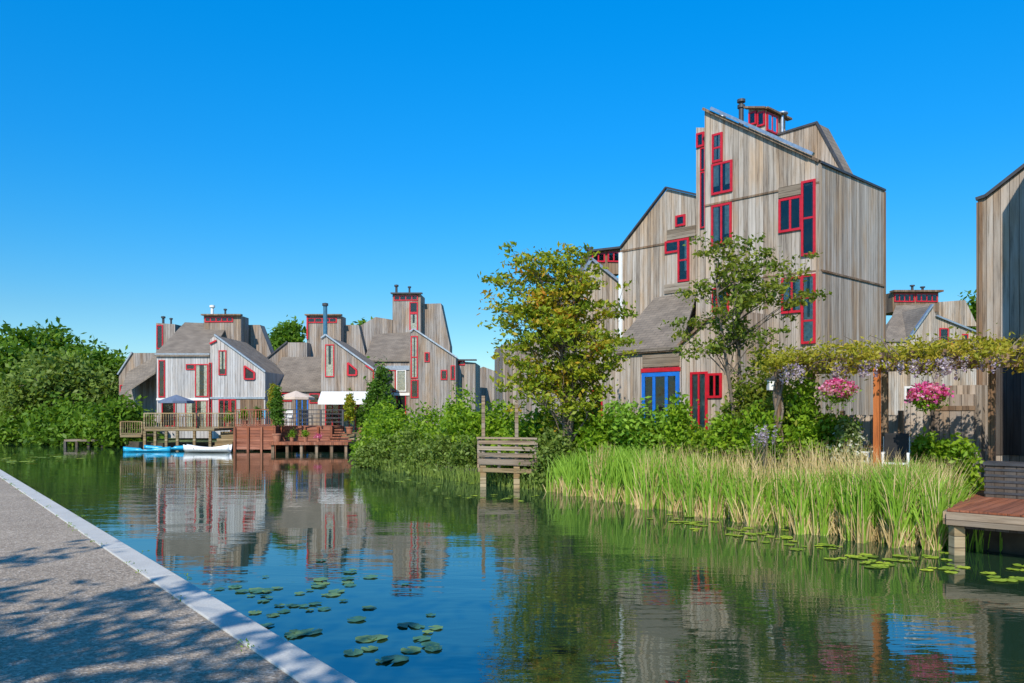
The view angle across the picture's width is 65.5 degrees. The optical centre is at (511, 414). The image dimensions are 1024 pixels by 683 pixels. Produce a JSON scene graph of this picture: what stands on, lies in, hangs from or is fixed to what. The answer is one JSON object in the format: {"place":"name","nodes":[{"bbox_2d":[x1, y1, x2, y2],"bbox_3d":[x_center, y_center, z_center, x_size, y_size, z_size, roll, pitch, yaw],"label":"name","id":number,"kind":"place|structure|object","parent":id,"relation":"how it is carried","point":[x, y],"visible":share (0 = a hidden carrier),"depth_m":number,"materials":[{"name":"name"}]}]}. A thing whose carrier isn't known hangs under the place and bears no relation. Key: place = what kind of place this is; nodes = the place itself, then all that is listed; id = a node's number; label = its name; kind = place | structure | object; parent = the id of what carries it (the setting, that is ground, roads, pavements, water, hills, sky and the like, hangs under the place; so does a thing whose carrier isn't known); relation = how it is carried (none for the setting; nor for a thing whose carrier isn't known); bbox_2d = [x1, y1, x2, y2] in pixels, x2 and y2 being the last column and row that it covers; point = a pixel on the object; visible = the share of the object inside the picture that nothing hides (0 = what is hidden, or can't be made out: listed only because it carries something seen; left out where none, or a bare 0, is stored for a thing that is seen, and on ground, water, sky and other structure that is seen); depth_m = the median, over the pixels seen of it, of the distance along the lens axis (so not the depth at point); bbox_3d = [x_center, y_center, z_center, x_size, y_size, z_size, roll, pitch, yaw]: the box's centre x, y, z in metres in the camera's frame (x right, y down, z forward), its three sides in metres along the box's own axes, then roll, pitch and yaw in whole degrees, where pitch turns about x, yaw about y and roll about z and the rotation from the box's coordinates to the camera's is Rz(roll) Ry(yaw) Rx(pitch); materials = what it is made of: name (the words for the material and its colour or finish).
{"place":"outdoors","nodes":[
{"label":"outdoors","id":0,"kind":"place"},
{"bbox_2d":[0,478,298,682],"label":"path","id":1,"kind":"structure","parent":0,"point":[75,607],"depth_m":6.14,"materials":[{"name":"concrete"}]},
{"bbox_2d":[1,478,258,651],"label":"kerb weeds","id":2,"kind":"object","parent":1,"relation":"on","point":[145,569],"visible":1,"depth_m":7.98,"materials":[{"name":"green plant"}]},
{"bbox_2d":[0,470,356,682],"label":"kerb","id":3,"kind":"structure","parent":1,"relation":"attached to","point":[296,663],"depth_m":6.49,"materials":[{"name":"concrete"}]},
{"bbox_2d":[0,441,1023,682],"bbox_3d":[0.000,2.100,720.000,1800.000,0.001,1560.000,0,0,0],"label":"canal water","id":4,"kind":"structure","parent":0,"point":[544,586],"depth_m":10.29,"materials":[{"name":"blue liquid"}]},
{"bbox_2d":[64,439,108,446],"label":"jetty","id":5,"kind":"object","parent":4,"relation":"in","point":[76,443],"visible":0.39,"depth_m":52.02,"materials":[{"name":"grey wood"}]},
{"bbox_2d":[123,446,170,451],"bbox_3d":[-20.848,1.972,45.500,2.600,0.355,0.574,0,0,0],"label":"blue kayak","id":6,"kind":"object","parent":4,"relation":"on","point":[159,449],"visible":0.91,"depth_m":45.36,"materials":[{"name":"plastic"}]},
{"bbox_2d":[144,444,191,450],"bbox_3d":[-19.946,1.893,46.200,2.600,0.355,0.550,0,0,-10],"label":"blue kayak","id":7,"kind":"object","parent":4,"relation":"on","point":[177,448],"visible":0.55,"depth_m":46.08,"materials":[{"name":"plastic"}]},
{"bbox_2d":[120,413,239,448],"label":"wooden terrace","id":8,"kind":"structure","parent":4,"relation":"in","point":[225,438],"depth_m":47.11,"materials":[{"name":"brown wood"}]},
{"bbox_2d":[164,414,174,426],"bbox_3d":[-20.874,0.325,48.600,0.490,0.950,0.480,0,0,29],"label":"garden chair","id":9,"kind":"object","parent":8,"relation":"on","point":[169,420],"visible":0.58,"depth_m":48.50,"materials":[{"name":"wood"}]},
{"bbox_2d":[158,395,194,426],"bbox_3d":[-21.487,-0.202,51.000,2.033,2.204,2.033,0,0,11],"label":"parasol","id":10,"kind":"object","parent":8,"relation":"on","point":[176,399],"visible":0.87,"depth_m":50.38,"materials":[{"name":"blue fabric"}]},
{"bbox_2d":[222,409,232,426],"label":"potted plant","id":11,"kind":"object","parent":8,"relation":"on","point":[229,419],"visible":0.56,"depth_m":49.41,"materials":[{"name":"green plant"}]},
{"bbox_2d":[183,444,231,451],"bbox_3d":[-17.112,1.883,44.800,2.731,0.475,1.088,0,0,0],"label":"rowing boat","id":12,"kind":"object","parent":4,"relation":"on","point":[195,448],"visible":1,"depth_m":44.50,"materials":[{"name":"white paint"}]},
{"bbox_2d":[215,559,442,662],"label":"lily pads","id":13,"kind":"object","parent":4,"relation":"on","point":[434,646],"visible":1,"depth_m":7.90,"materials":[{"name":"green plant"}]},
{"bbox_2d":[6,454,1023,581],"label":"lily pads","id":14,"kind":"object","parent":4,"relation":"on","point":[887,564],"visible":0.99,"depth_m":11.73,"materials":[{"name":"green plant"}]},
{"bbox_2d":[0,0,1023,369],"label":"sky","id":15,"kind":"structure","parent":0,"point":[266,162],"materials":[{"name":"blue"}]},
{"bbox_2d":[91,438,1023,554],"bbox_3d":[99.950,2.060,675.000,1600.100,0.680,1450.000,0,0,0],"label":"ground","id":16,"kind":"structure","parent":0,"point":[1013,543],"depth_m":12.56,"materials":[{"name":"brown plant"}]},
{"bbox_2d":[0,335,62,413],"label":"broadleaf tree","id":17,"kind":"object","parent":16,"relation":"on","point":[8,353],"visible":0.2,"depth_m":64.62,"materials":[{"name":"green plant"}]},
{"bbox_2d":[0,316,112,358],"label":"broadleaf tree","id":18,"kind":"object","parent":16,"relation":"on","point":[39,336],"visible":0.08,"depth_m":70.61,"materials":[{"name":"green plant"}]},
{"bbox_2d":[0,330,120,433],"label":"willow tree","id":19,"kind":"object","parent":16,"relation":"on","point":[43,380],"visible":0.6,"depth_m":59.89,"materials":[{"name":"green plant"}]},
{"bbox_2d":[0,391,164,446],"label":"waterside bushes","id":20,"kind":"object","parent":16,"relation":"on","point":[58,423],"visible":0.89,"depth_m":53.80,"materials":[{"name":"green plant"}]},
{"bbox_2d":[52,338,129,410],"bbox_3d":[-34.090,-2.218,65.737,7.561,8.312,8.151,0,0,14],"label":"broadleaf tree","id":21,"kind":"object","parent":16,"relation":"on","point":[118,359],"visible":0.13,"depth_m":64.72,"materials":[{"name":"green plant"}]},
{"bbox_2d":[117,305,273,437],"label":"waterside house","id":22,"kind":"structure","parent":16,"relation":"on","point":[177,362],"depth_m":57.45,"materials":[{"name":"grey wood"}]},
{"bbox_2d":[120,317,232,427],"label":"windows","id":23,"kind":"structure","parent":22,"relation":"in","point":[201,370],"depth_m":55.10,"materials":[{"name":"red paint"}]},
{"bbox_2d":[209,334,283,438],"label":"waterside house","id":24,"kind":"structure","parent":16,"relation":"on","point":[242,375],"depth_m":53.96,"materials":[{"name":"grey wood"}]},
{"bbox_2d":[209,350,254,430],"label":"windows","id":25,"kind":"structure","parent":24,"relation":"in","point":[224,405],"depth_m":53.95,"materials":[{"name":"red paint"}]},
{"bbox_2d":[268,315,305,350],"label":"broadleaf tree","id":26,"kind":"object","parent":16,"relation":"on","point":[285,331],"visible":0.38,"depth_m":78.67,"materials":[{"name":"green plant"}]},
{"bbox_2d":[233,409,363,451],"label":"red garden deck","id":27,"kind":"structure","parent":16,"relation":"on","point":[254,437],"depth_m":46.05,"materials":[{"name":"wood"}]},
{"bbox_2d":[237,407,252,425],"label":"potted plant","id":28,"kind":"object","parent":27,"relation":"on","point":[244,416],"visible":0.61,"depth_m":46.69,"materials":[{"name":"green plant"}]},
{"bbox_2d":[252,405,266,425],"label":"potted plant","id":29,"kind":"object","parent":27,"relation":"on","point":[260,413],"visible":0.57,"depth_m":47.41,"materials":[{"name":"green plant"}]},
{"bbox_2d":[265,383,282,425],"bbox_3d":[-14.637,-0.663,48.960,1.262,2.627,1.070,0,0,0],"label":"potted plant","id":30,"kind":"object","parent":27,"relation":"on","point":[270,392],"visible":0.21,"depth_m":48.84,"materials":[{"name":"green plant"}]},
{"bbox_2d":[266,386,286,441],"bbox_3d":[-13.342,-0.086,45.286,1.243,3.212,0.979,0,0,22],"label":"potted plant","id":31,"kind":"object","parent":27,"relation":"on","point":[277,410],"visible":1,"depth_m":45.13,"materials":[{"name":"green plant"}]},
{"bbox_2d":[285,410,292,425],"bbox_3d":[-13.816,0.175,49.000,0.490,0.950,0.480,0,0,17],"label":"garden chair","id":32,"kind":"object","parent":27,"relation":"on","point":[288,418],"visible":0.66,"depth_m":49.12,"materials":[{"name":"white paint"}]},
{"bbox_2d":[287,429,299,441],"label":"potted plant","id":33,"kind":"object","parent":27,"relation":"on","point":[291,437],"visible":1,"depth_m":45.55,"materials":[{"name":"green plant"}]},
{"bbox_2d":[282,391,314,424],"bbox_3d":[-13.566,-0.163,50.000,2.125,2.725,2.125,0,0,11],"label":"parasol","id":34,"kind":"object","parent":27,"relation":"on","point":[295,395],"visible":0.76,"depth_m":49.50,"materials":[{"name":"beige fabric"}]},
{"bbox_2d":[299,430,308,441],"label":"potted plant","id":35,"kind":"object","parent":27,"relation":"on","point":[305,435],"visible":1,"depth_m":45.30,"materials":[{"name":"green plant"}]},
{"bbox_2d":[301,410,312,425],"bbox_3d":[-12.431,0.175,48.300,0.480,0.950,0.490,0,0,38],"label":"garden chair","id":36,"kind":"object","parent":27,"relation":"on","point":[306,418],"visible":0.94,"depth_m":48.31,"materials":[{"name":"metal"}]},
{"bbox_2d":[313,432,324,441],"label":"potted plant","id":37,"kind":"object","parent":27,"relation":"on","point":[318,438],"visible":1,"depth_m":45.43,"materials":[{"name":"plant"}]},
{"bbox_2d":[341,388,356,433],"bbox_3d":[-10.023,-0.290,49.212,0.977,2.881,1.009,0,0,0],"label":"potted plant","id":38,"kind":"object","parent":27,"relation":"on","point":[348,407],"visible":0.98,"depth_m":49.05,"materials":[{"name":"green plant"}]},
{"bbox_2d":[355,406,366,432],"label":"potted plant","id":39,"kind":"object","parent":27,"relation":"on","point":[359,413],"visible":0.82,"depth_m":49.44,"materials":[{"name":"green plant"}]},
{"bbox_2d":[267,303,366,424],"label":"waterside house","id":40,"kind":"structure","parent":16,"relation":"on","point":[298,364],"depth_m":59.97,"materials":[{"name":"grey wood"}]},
{"bbox_2d":[281,317,336,424],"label":"windows","id":41,"kind":"structure","parent":40,"relation":"in","point":[300,404],"depth_m":55.73,"materials":[{"name":"red paint"}]},
{"bbox_2d":[321,334,390,432],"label":"waterside house","id":42,"kind":"structure","parent":16,"relation":"on","point":[345,366],"depth_m":53.58,"materials":[{"name":"grey wood"}]},
{"bbox_2d":[318,391,367,403],"bbox_3d":[-10.987,-1.125,52.155,3.632,0.906,2.672,0,0,0],"label":"white awning","id":43,"kind":"object","parent":42,"relation":"attached to","point":[331,397],"visible":0.8,"depth_m":51.95,"materials":[{"name":"fabric"}]},
{"bbox_2d":[325,344,364,432],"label":"windows","id":44,"kind":"structure","parent":42,"relation":"in","point":[330,419],"depth_m":53.58,"materials":[{"name":"glass"}]},
{"bbox_2d":[351,316,372,324],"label":"broadleaf tree","id":45,"kind":"object","parent":16,"relation":"on","point":[362,321],"depth_m":83.83,"materials":[{"name":"green plant"}]},
{"bbox_2d":[355,355,395,426],"bbox_3d":[-8.351,-0.446,49.435,2.586,6.501,3.479,0,0,-27],"label":"climbing shrub","id":46,"kind":"object","parent":16,"relation":"on","point":[376,391],"visible":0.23,"depth_m":48.81,"materials":[{"name":"green plant"}]},
{"bbox_2d":[360,284,451,420],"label":"waterside house","id":47,"kind":"structure","parent":16,"relation":"on","point":[388,339],"depth_m":65.39,"materials":[{"name":"grey wood"}]},
{"bbox_2d":[389,295,417,420],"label":"windows","id":48,"kind":"structure","parent":47,"relation":"in","point":[399,376],"depth_m":60.43,"materials":[{"name":"red paint"}]},
{"bbox_2d":[345,383,533,467],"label":"willow shrubs","id":49,"kind":"object","parent":16,"relation":"on","point":[452,420],"visible":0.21,"depth_m":30.19,"materials":[{"name":"green plant"}]},
{"bbox_2d":[409,328,494,427],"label":"waterside house","id":50,"kind":"structure","parent":16,"relation":"on","point":[436,371],"depth_m":58.83,"materials":[{"name":"grey wood"}]},
{"bbox_2d":[411,336,464,397],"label":"windows","id":51,"kind":"structure","parent":50,"relation":"in","point":[414,339],"depth_m":58.82,"materials":[{"name":"red paint"}]},
{"bbox_2d":[366,457,555,490],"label":"shore grass","id":52,"kind":"structure","parent":16,"relation":"on","point":[494,479],"depth_m":25.04,"materials":[{"name":"green plant"}]},
{"bbox_2d":[348,414,577,490],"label":"willow shrubs","id":53,"kind":"object","parent":16,"relation":"on","point":[431,452],"visible":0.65,"depth_m":27.13,"materials":[{"name":"green plant"}]},
{"bbox_2d":[477,396,537,487],"bbox_3d":[-0.029,1.017,23.823,2.430,3.166,1.806,0,0,25],"label":"wooden landing stage","id":54,"kind":"object","parent":16,"relation":"on","point":[499,458],"visible":0.81,"depth_m":23.00,"materials":[{"name":"wood"}]},
{"bbox_2d":[477,241,642,457],"bbox_3d":[1.361,-1.659,22.896,4.749,6.837,3.884,0,0,0],"label":"rowan tree","id":55,"kind":"object","parent":16,"relation":"on","point":[562,332],"visible":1,"depth_m":22.45,"materials":[{"name":"green plant"}]},
{"bbox_2d":[538,443,618,493],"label":"bank reeds","id":56,"kind":"object","parent":16,"relation":"on","point":[596,454],"visible":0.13,"depth_m":20.23,"materials":[{"name":"green plant"}]},
{"bbox_2d":[488,396,712,474],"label":"garden shrubs","id":57,"kind":"object","parent":16,"relation":"on","point":[592,434],"visible":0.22,"depth_m":22.24,"materials":[{"name":"green plant"}]},
{"bbox_2d":[597,396,700,458],"bbox_3d":[3.646,0.723,21.025,2.843,2.457,1.623,0,0,0],"label":"bright green knotweed","id":58,"kind":"object","parent":16,"relation":"on","point":[623,422],"visible":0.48,"depth_m":20.99,"materials":[{"name":"green plant"}]},
{"bbox_2d":[617,189,771,429],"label":"walls","id":59,"kind":"structure","parent":16,"relation":"on","point":[650,272],"depth_m":28.92,"materials":[{"name":"grey wood"}]},
{"bbox_2d":[613,186,728,354],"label":"roof and trim","id":60,"kind":"structure","parent":59,"relation":"on","point":[646,330],"depth_m":27.69,"materials":[{"name":"metal"}]},
{"bbox_2d":[641,214,721,431],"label":"windows","id":61,"kind":"structure","parent":59,"relation":"attached to","point":[661,385],"depth_m":25.84,"materials":[{"name":"red paint"}]},
{"bbox_2d":[657,229,833,418],"bbox_3d":[5.581,-1.322,19.103,3.512,6.072,2.764,0,0,-12],"label":"garden tree","id":62,"kind":"object","parent":16,"relation":"on","point":[737,332],"visible":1,"depth_m":18.83,"materials":[{"name":"green plant"}]},
{"bbox_2d":[540,437,984,550],"bbox_3d":[4.329,1.299,17.692,3.297,1.762,12.316,0,0,-30],"label":"reed bed","id":63,"kind":"object","parent":16,"relation":"on","point":[907,503],"visible":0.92,"depth_m":14.87,"materials":[{"name":"green plant"}]},
{"bbox_2d":[751,424,776,476],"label":"lavender flowers","id":64,"kind":"object","parent":16,"relation":"on","point":[762,436],"visible":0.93,"depth_m":16.42,"materials":[{"name":"purple plant"}]},
{"bbox_2d":[698,341,835,471],"bbox_3d":[5.831,0.517,18.436,2.980,4.540,4.274,0,0,0],"label":"dark climber shrub","id":65,"kind":"object","parent":16,"relation":"on","point":[748,393],"visible":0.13,"depth_m":18.80,"materials":[{"name":"green plant"}]},
{"bbox_2d":[696,111,883,414],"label":"walls","id":66,"kind":"structure","parent":16,"relation":"on","point":[852,229],"depth_m":25.52,"materials":[{"name":"grey wood"}]},
{"bbox_2d":[696,131,815,343],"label":"windows","id":67,"kind":"structure","parent":66,"relation":"attached to","point":[796,213],"depth_m":24.65,"materials":[{"name":"glass"}]},
{"bbox_2d":[702,98,885,412],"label":"roof and trim","id":68,"kind":"structure","parent":66,"relation":"on","point":[768,122],"depth_m":25.67,"materials":[{"name":"metal"}]},
{"bbox_2d":[657,370,984,496],"bbox_3d":[5.958,0.627,17.253,2.577,3.616,7.916,0,0,-44],"label":"green shrub","id":69,"kind":"object","parent":16,"relation":"on","point":[677,434],"visible":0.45,"depth_m":16.72,"materials":[{"name":"green plant"}]},
{"bbox_2d":[822,418,870,465],"bbox_3d":[6.988,0.623,16.345,1.128,1.176,1.130,0,0,0],"label":"white flowering shrub","id":70,"kind":"object","parent":16,"relation":"on","point":[844,432],"visible":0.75,"depth_m":16.30,"materials":[{"name":"green plant"}]},
{"bbox_2d":[815,411,903,466],"bbox_3d":[7.766,0.800,18.858,2.822,1.800,0.120,0,0,44],"label":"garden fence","id":71,"kind":"object","parent":16,"relation":"on","point":[896,423],"visible":0.21,"depth_m":18.40,"materials":[{"name":"wood"}]},
{"bbox_2d":[747,323,1023,472],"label":"wisteria pergola","id":72,"kind":"object","parent":16,"relation":"on","point":[964,355],"visible":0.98,"depth_m":15.45,"materials":[{"name":"green plant"}]},
{"bbox_2d":[818,369,861,409],"bbox_3d":[6.376,-0.505,15.617,0.798,0.835,0.759,0,0,-30],"label":"hanging flower basket","id":73,"kind":"object","parent":72,"relation":"hanging from","point":[833,390],"visible":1,"depth_m":15.49,"materials":[{"name":"metal"}]},
{"bbox_2d":[904,366,954,413],"bbox_3d":[7.634,-0.465,14.572,0.807,0.914,0.824,0,0,0],"label":"hanging flower basket","id":74,"kind":"object","parent":72,"relation":"hanging from","point":[923,397],"visible":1,"depth_m":14.44,"materials":[{"name":"metal"}]},
{"bbox_2d":[958,290,975,329],"bbox_3d":[36.487,-4.094,62.469,5.763,11.615,6.427,0,0,0],"label":"broadleaf tree","id":75,"kind":"object","parent":16,"relation":"on","point":[972,306],"visible":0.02,"depth_m":61.61,"materials":[{"name":"green plant"}]},
{"bbox_2d":[939,514,1002,552],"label":"reeds by deck","id":76,"kind":"object","parent":16,"relation":"on","point":[979,548],"visible":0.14,"depth_m":12.26,"materials":[{"name":"green plant"}]},
{"bbox_2d":[943,489,1023,554],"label":"waterside deck","id":77,"kind":"structure","parent":16,"relation":"on","point":[959,518],"depth_m":11.92,"materials":[{"name":"brown wood"}]},
{"bbox_2d":[983,461,1023,498],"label":"wicker storage box","id":78,"kind":"object","parent":77,"relation":"on","point":[1004,479],"visible":1,"depth_m":13.59,"materials":[{"name":"wicker"}]},
{"bbox_3d":[7.301,1.550,16.300,1.151,0.320,2.200,0,0,0],"label":"raised patio deck","id":79,"kind":"object","parent":16,"relation":"on","visible":0},
{"bbox_2d":[847,436,882,468],"bbox_3d":[7.215,0.911,16.300,0.490,0.950,0.480,0,0,-34],"label":"garden chair","id":80,"kind":"object","parent":79,"relation":"on","point":[863,452],"visible":0.25,"depth_m":16.22,"materials":[{"name":"white paint"}]},
{"bbox_2d":[862,444,882,447],"bbox_3d":[7.845,1.016,17.000,0.900,0.740,0.900,0,0,0],"label":"garden table","id":81,"kind":"object","parent":79,"relation":"on","point":[868,445],"visible":0.12,"depth_m":16.86,"materials":[{"name":"brown wood"}]},
{"bbox_2d":[881,433,909,465],"bbox_3d":[7.519,0.870,15.600,0.490,1.020,0.480,0,0,29],"label":"garden chair","id":82,"kind":"object","parent":79,"relation":"on","point":[894,442],"visible":0.61,"depth_m":15.67,"materials":[{"name":"white paint"}]},
{"bbox_2d":[495,246,621,422],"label":"timber house","id":83,"kind":"structure","parent":0,"point":[608,257],"depth_m":37.67,"materials":[{"name":"grey wood"}]},
{"bbox_2d":[592,251,619,422],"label":"windows","id":84,"kind":"structure","parent":83,"relation":"in","point":[612,256],"depth_m":39.66,"materials":[{"name":"red paint"}]},
{"bbox_2d":[765,376,774,389],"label":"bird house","id":85,"kind":"structure","parent":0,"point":[770,385],"depth_m":18.40,"materials":[{"name":"white paint"}]},
{"bbox_2d":[886,285,975,414],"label":"timber house","id":86,"kind":"structure","parent":0,"point":[922,311],"depth_m":48.82,"materials":[{"name":"grey wood"}]},
{"bbox_2d":[894,293,967,345],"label":"windows","id":87,"kind":"structure","parent":86,"relation":"in","point":[898,297],"depth_m":52.59,"materials":[{"name":"red paint"}]},
{"bbox_2d":[904,385,987,488],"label":"garden shed","id":88,"kind":"structure","parent":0,"point":[965,414],"depth_m":17.48,"materials":[{"name":"grey wood"}]},
{"bbox_2d":[904,386,975,466],"bbox_3d":[9.509,0.472,17.737,1.438,2.255,0.080,0,0,44],"label":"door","id":89,"kind":"structure","parent":88,"relation":"in","point":[960,416],"depth_m":17.48,"materials":[{"name":"white paint"}]},
{"bbox_2d":[975,163,1023,461],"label":"timber house","id":90,"kind":"structure","parent":0,"point":[1000,254],"depth_m":18.12,"materials":[{"name":"grey wood"}]}
]}

